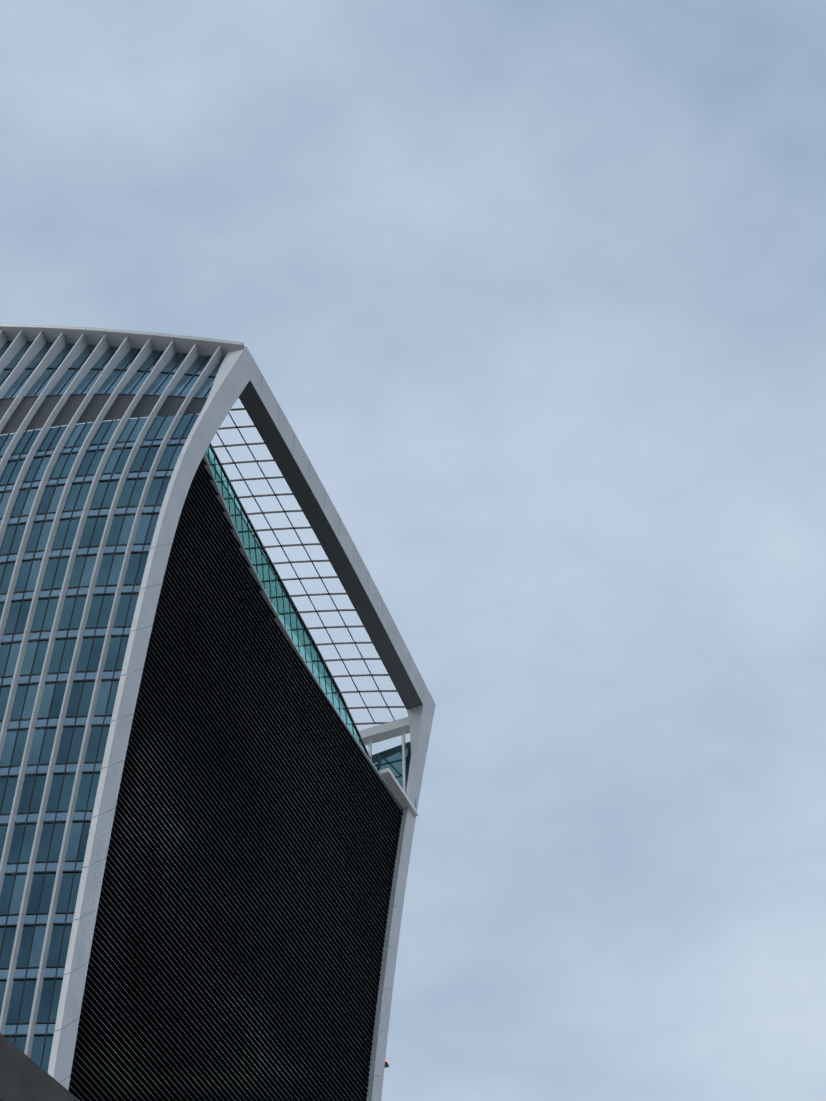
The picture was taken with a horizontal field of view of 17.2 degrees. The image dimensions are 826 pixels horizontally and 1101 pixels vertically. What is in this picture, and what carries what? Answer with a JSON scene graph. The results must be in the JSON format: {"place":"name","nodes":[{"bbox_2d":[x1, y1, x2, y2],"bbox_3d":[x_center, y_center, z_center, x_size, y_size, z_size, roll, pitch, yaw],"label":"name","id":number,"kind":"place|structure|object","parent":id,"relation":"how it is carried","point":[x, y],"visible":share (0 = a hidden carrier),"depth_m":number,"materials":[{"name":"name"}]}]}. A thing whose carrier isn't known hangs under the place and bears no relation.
{"place":"outdoors","nodes":[
{"label":"outdoors","id":0,"kind":"place"},
{"bbox_2d":[0,1033,79,1100],"bbox_3d":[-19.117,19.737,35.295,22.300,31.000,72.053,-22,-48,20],"label":"neighbour building","id":1,"kind":"structure","parent":0,"point":[24,1077],"depth_m":46.08,"materials":[{"name":"concrete"}]},
{"bbox_2d":[205,445,367,755],"bbox_3d":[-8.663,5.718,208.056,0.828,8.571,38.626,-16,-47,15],"label":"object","id":2,"kind":"structure","parent":0,"point":[272,582],"depth_m":205.78,"materials":[{"name":"teal glass"}]},
{"label":"ground","id":3,"kind":"structure","parent":0,"visible":0},
{"bbox_2d":[8,741,410,1098],"bbox_3d":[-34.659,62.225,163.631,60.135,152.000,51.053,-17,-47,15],"label":"tower faces","id":4,"kind":"object","parent":3,"relation":"on","point":[391,759],"depth_m":224.93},
{"bbox_2d":[0,395,206,434],"bbox_3d":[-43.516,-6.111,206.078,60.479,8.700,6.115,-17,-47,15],"label":"louver band","id":5,"kind":"object","parent":4,"relation":"on","point":[144,407],"visible":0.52,"depth_m":199.06,"materials":[{"name":"grey metal"}]},
{"bbox_2d":[0,343,215,1066],"bbox_3d":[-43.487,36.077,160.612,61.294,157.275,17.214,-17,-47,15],"label":"tower transoms","id":6,"kind":"object","parent":4,"relation":"on","point":[48,717],"visible":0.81,"depth_m":180.41,"materials":[{"name":"grey metal"}]},
{"bbox_2d":[0,330,222,1057],"bbox_3d":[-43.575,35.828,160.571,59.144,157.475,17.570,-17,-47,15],"label":"vertical fins","id":7,"kind":"object","parent":4,"relation":"on","point":[55,349],"visible":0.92,"depth_m":186.72,"materials":[{"name":"grey metal"}]},
{"bbox_2d":[0,340,223,1072],"bbox_3d":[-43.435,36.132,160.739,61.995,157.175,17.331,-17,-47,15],"label":"tower glazing","id":8,"kind":"structure","parent":4,"relation":"on","point":[54,855],"depth_m":178.90,"materials":[{"name":"blue glass"}]},
{"bbox_2d":[0,324,243,357],"bbox_3d":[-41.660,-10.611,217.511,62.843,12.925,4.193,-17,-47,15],"label":"roof edge","id":9,"kind":"object","parent":4,"relation":"on","point":[139,340],"visible":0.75,"depth_m":209.50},
{"bbox_2d":[11,717,417,926],"bbox_3d":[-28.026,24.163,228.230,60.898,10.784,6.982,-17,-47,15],"label":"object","id":10,"kind":"object","parent":4,"relation":"on","point":[383,732],"visible":0.12,"depth_m":225.73,"materials":[{"name":"white metal"}]},
{"bbox_2d":[79,860,359,1099],"bbox_3d":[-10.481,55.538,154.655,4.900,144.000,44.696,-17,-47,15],"label":"tower louvre brackets","id":11,"kind":"object","parent":4,"relation":"on","point":[146,1029],"depth_m":166.38,"materials":[{"name":"black metal"}]},
{"bbox_2d":[68,458,402,1100],"bbox_3d":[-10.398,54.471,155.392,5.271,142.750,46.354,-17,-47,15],"label":"tower west louvres","id":12,"kind":"object","parent":4,"relation":"on","point":[254,794],"visible":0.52,"depth_m":186.60,"materials":[{"name":"black metal"}]},
{"bbox_2d":[203,454,404,811],"bbox_3d":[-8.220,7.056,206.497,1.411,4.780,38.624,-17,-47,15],"label":"tower ledge","id":13,"kind":"object","parent":4,"relation":"on","point":[278,621],"visible":0.27,"depth_m":201.61,"materials":[{"name":"black metal"}]},
{"bbox_2d":[48,346,435,1100],"bbox_3d":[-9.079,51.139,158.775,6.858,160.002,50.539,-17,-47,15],"label":"tower frame","id":14,"kind":"object","parent":3,"relation":"on","point":[240,378],"visible":1,"depth_m":201.87,"materials":[{"name":"grey metal"}]},
{"bbox_2d":[36,408,404,724],"bbox_3d":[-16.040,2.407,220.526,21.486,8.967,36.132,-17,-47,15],"label":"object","id":15,"kind":"structure","parent":14,"relation":"on","point":[290,562],"depth_m":218.46,"materials":[{"name":"grey"}]},
{"bbox_2d":[56,375,422,1082],"bbox_3d":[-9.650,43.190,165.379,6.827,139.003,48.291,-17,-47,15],"label":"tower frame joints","id":16,"kind":"object","parent":14,"relation":"on","point":[128,715],"visible":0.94,"depth_m":180.19,"materials":[{"name":"grey metal"}]},
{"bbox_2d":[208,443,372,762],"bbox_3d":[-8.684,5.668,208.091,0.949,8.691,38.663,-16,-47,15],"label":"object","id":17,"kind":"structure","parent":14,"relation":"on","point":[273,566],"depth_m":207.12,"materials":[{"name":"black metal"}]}
]}

